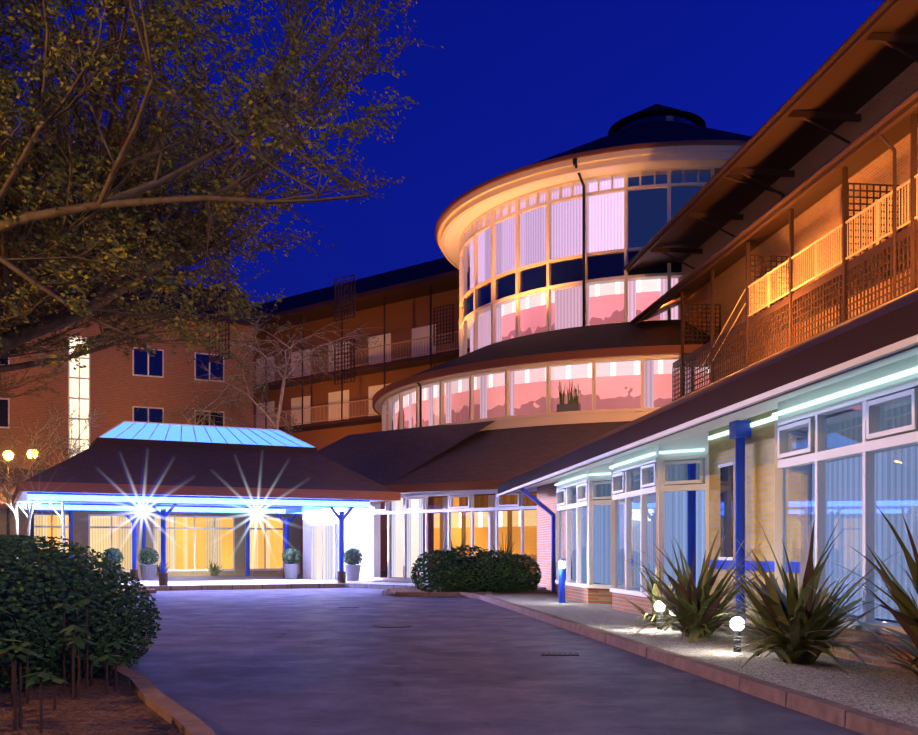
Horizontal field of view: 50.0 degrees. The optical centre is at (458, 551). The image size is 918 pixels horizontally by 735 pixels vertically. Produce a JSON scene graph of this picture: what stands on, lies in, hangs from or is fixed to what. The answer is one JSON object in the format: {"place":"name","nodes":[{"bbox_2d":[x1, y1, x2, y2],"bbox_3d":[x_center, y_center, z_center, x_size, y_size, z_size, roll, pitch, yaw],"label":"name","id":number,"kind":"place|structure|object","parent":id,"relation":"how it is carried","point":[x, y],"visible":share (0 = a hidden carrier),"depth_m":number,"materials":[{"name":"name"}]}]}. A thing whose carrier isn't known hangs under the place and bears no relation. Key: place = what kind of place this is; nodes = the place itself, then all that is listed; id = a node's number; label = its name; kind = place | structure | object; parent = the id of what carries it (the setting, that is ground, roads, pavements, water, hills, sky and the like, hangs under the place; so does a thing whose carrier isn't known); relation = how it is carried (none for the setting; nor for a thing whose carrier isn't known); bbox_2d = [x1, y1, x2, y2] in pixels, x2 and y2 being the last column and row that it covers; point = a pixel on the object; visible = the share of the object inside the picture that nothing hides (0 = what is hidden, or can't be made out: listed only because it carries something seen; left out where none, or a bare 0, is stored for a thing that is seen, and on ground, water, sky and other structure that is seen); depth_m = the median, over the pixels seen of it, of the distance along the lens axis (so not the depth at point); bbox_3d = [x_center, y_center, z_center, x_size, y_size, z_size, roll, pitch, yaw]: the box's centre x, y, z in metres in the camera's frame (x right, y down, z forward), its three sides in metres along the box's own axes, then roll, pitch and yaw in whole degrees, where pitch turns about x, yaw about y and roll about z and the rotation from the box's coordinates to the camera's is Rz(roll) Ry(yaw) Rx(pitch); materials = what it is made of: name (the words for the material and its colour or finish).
{"place":"outdoors","nodes":[
{"label":"outdoors","id":0,"kind":"place"},
{"bbox_2d":[53,554,88,577],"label":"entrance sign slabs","id":1,"kind":"structure","parent":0,"point":[80,564],"depth_m":31.37,"materials":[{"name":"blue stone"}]},
{"bbox_2d":[0,80,143,397],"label":"tree","id":2,"kind":"object","parent":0,"point":[44,388],"depth_m":34.38,"materials":[{"name":"plant"}]},
{"bbox_2d":[0,0,442,379],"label":"tree","id":3,"kind":"object","parent":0,"point":[187,30],"depth_m":14.55,"materials":[{"name":"plant"}]},
{"bbox_2d":[0,0,883,304],"label":"sky","id":4,"kind":"structure","parent":0,"point":[511,85],"materials":[{"name":"blue"}]},
{"bbox_2d":[443,495,514,556],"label":"lobby props","id":5,"kind":"object","parent":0,"point":[491,531],"depth_m":34.24,"materials":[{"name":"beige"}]},
{"bbox_2d":[110,569,897,734],"bbox_3d":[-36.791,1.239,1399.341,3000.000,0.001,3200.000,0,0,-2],"label":"asphalt ground","id":6,"kind":"structure","parent":0,"point":[307,661],"depth_m":9.83,"materials":[{"name":"grey asphalt"}]},
{"bbox_2d":[0,654,216,734],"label":"planting bed","id":7,"kind":"structure","parent":6,"relation":"on","point":[136,703],"depth_m":7.21,"materials":[{"name":"soil"}]},
{"bbox_2d":[0,598,131,732],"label":"plants","id":8,"kind":"object","parent":7,"relation":"on","point":[21,652],"visible":0.94,"depth_m":7.77,"materials":[{"name":"green plant"}]},
{"bbox_2d":[0,534,161,692],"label":"hedge","id":9,"kind":"object","parent":7,"relation":"on","point":[39,589],"visible":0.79,"depth_m":9.03,"materials":[{"name":"green plant"}]},
{"bbox_2d":[97,588,155,594],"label":"island bed kerb","id":10,"kind":"structure","parent":6,"relation":"on","point":[152,591],"depth_m":28.90,"materials":[{"name":"stone"}]},
{"bbox_2d":[0,273,265,469],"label":"brick building","id":11,"kind":"structure","parent":6,"relation":"on","point":[97,383],"depth_m":48.19,"materials":[{"name":"red brick"}]},
{"bbox_2d":[0,468,300,576],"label":"lobby window wall","id":12,"kind":"structure","parent":6,"relation":"on","point":[246,544],"depth_m":43.96,"materials":[{"name":"yellow glass"}]},
{"bbox_2d":[121,374,276,426],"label":"bare shrub","id":13,"kind":"object","parent":6,"relation":"on","point":[193,416],"depth_m":48.67,"materials":[{"name":"brown plant"}]},
{"bbox_2d":[181,310,384,435],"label":"birch tree","id":14,"kind":"object","parent":6,"relation":"on","point":[279,408],"depth_m":46.77,"materials":[{"name":"brown plant"}]},
{"bbox_2d":[45,239,536,570],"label":"bedroom wing","id":15,"kind":"structure","parent":6,"relation":"on","point":[413,310],"depth_m":63.27,"materials":[{"name":"brown"}]},
{"bbox_2d":[89,574,545,590],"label":"entrance paving","id":16,"kind":"structure","parent":6,"relation":"on","point":[224,582],"depth_m":33.51,"materials":[{"name":"white concrete"}]},
{"bbox_2d":[3,450,36,559],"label":"sodium street lamps","id":17,"kind":"object","parent":16,"relation":"on","point":[8,510],"visible":0.31,"depth_m":39.45,"materials":[{"name":"white metal"}]},
{"bbox_2d":[0,403,72,559],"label":"birch tree","id":18,"kind":"object","parent":16,"relation":"on","point":[15,512],"depth_m":35.49,"materials":[{"name":"plant"}]},
{"bbox_2d":[0,418,84,541],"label":"birch tree","id":19,"kind":"object","parent":16,"relation":"on","point":[29,516],"depth_m":35.50,"materials":[{"name":"plant"}]},
{"bbox_2d":[2,405,109,550],"bbox_3d":[-14.244,-2.189,35.980,4.942,6.873,3.622,0,0,36],"label":"birch tree","id":20,"kind":"object","parent":16,"relation":"on","point":[63,510],"depth_m":36.15,"materials":[{"name":"white plant"}]},
{"bbox_2d":[156,560,223,576],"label":"phormium plants","id":21,"kind":"object","parent":16,"relation":"on","point":[214,571],"visible":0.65,"depth_m":43.09,"materials":[{"name":"green plant"}]},
{"bbox_2d":[11,437,400,585],"bbox_3d":[-9.750,-1.311,36.061,11.920,5.100,11.020,0,0,-26],"label":"entrance canopy","id":22,"kind":"object","parent":16,"relation":"on","point":[100,466],"visible":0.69,"depth_m":32.81,"materials":[{"name":"brown tile"}]},
{"bbox_2d":[37,502,259,514],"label":"canopy floodlights","id":23,"kind":"object","parent":22,"relation":"on","point":[254,512],"visible":0.83,"depth_m":37.04,"materials":[{"name":"white metal"}]},
{"bbox_2d":[21,494,369,513],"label":"canopy led strips","id":24,"kind":"object","parent":22,"relation":"attached to","point":[177,500],"visible":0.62,"depth_m":33.28,"materials":[{"name":"white plastic"}]},
{"bbox_2d":[99,421,315,447],"bbox_3d":[-9.411,-4.247,36.279,7.650,0.828,3.044,0,0,-26],"label":"skylight","id":25,"kind":"object","parent":22,"relation":"on","point":[187,432],"visible":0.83,"depth_m":35.57,"materials":[{"name":"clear glass"}]},
{"bbox_2d":[102,547,362,580],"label":"topiary planters","id":26,"kind":"object","parent":16,"relation":"on","point":[353,557],"visible":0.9,"depth_m":36.71,"materials":[{"name":"grey"}]},
{"bbox_2d":[303,486,538,581],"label":"ground floor","id":27,"kind":"structure","parent":16,"relation":"on","point":[515,514],"depth_m":36.33,"materials":[{"name":"white"}]},
{"bbox_2d":[317,421,494,484],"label":"link roof","id":28,"kind":"structure","parent":27,"relation":"on","point":[385,457],"depth_m":40.07,"materials":[{"name":"brown tile"}]},
{"bbox_2d":[300,421,668,516],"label":"roof","id":29,"kind":"structure","parent":27,"relation":"on","point":[485,460],"depth_m":35.63,"materials":[{"name":"brown tile"}]},
{"bbox_2d":[372,320,861,430],"bbox_3d":[4.536,-7.211,44.154,27.836,4.900,11.388,0,0,39],"label":"rotunda ring","id":30,"kind":"object","parent":29,"relation":"on","point":[617,372],"visible":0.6,"depth_m":39.33,"materials":[{"name":"glass"}]},
{"bbox_2d":[396,379,580,429],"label":"window plants","id":31,"kind":"object","parent":30,"relation":"in","point":[573,405],"depth_m":38.53,"materials":[{"name":"green plant"}]},
{"bbox_2d":[338,607,578,655],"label":"drive drain covers","id":32,"kind":"object","parent":6,"relation":"on","point":[542,653],"visible":1,"depth_m":11.99,"materials":[{"name":"grey metal"}]},
{"bbox_2d":[410,544,541,591],"bbox_3d":[0.509,0.514,28.746,3.863,1.450,2.013,0,0,-2],"label":"hedge","id":33,"kind":"object","parent":6,"relation":"on","point":[481,570],"visible":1,"depth_m":28.13,"materials":[{"name":"green plant"}]},
{"bbox_2d":[382,588,917,734],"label":"sidewalk","id":34,"kind":"structure","parent":6,"relation":"on","point":[884,703],"depth_m":9.84,"materials":[{"name":"grey concrete"}]},
{"bbox_2d":[558,559,744,651],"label":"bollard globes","id":35,"kind":"object","parent":34,"relation":"on","point":[737,628],"visible":0.62,"depth_m":14.65,"materials":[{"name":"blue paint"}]},
{"bbox_2d":[610,505,917,688],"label":"spiky plants","id":36,"kind":"object","parent":34,"relation":"on","point":[793,627],"visible":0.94,"depth_m":10.13,"materials":[{"name":"green plant foliage"}]},
{"bbox_2d":[496,300,917,672],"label":"glazed ground floor","id":37,"kind":"structure","parent":6,"relation":"on","point":[794,469],"depth_m":13.05,"materials":[{"name":"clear glass"}]},
{"bbox_2d":[494,288,917,486],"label":"lower roof","id":38,"kind":"object","parent":37,"relation":"on","point":[881,310],"visible":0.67,"depth_m":16.35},
{"bbox_2d":[708,416,774,439],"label":"wing cove lights","id":39,"kind":"object","parent":37,"relation":"on","point":[752,424],"visible":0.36,"depth_m":14.64},
{"bbox_2d":[622,0,917,400],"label":"wing upper floors","id":40,"kind":"structure","parent":37,"relation":"on","point":[793,221],"depth_m":27.71,"materials":[{"name":"brown wood"}]},
{"bbox_2d":[435,140,746,356],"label":"round tower","id":41,"kind":"structure","parent":0,"point":[558,243],"depth_m":42.69,"materials":[{"name":"glass"}]},
{"bbox_2d":[469,104,751,257],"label":"tower roof","id":42,"kind":"structure","parent":41,"relation":"on","point":[657,123],"depth_m":45.03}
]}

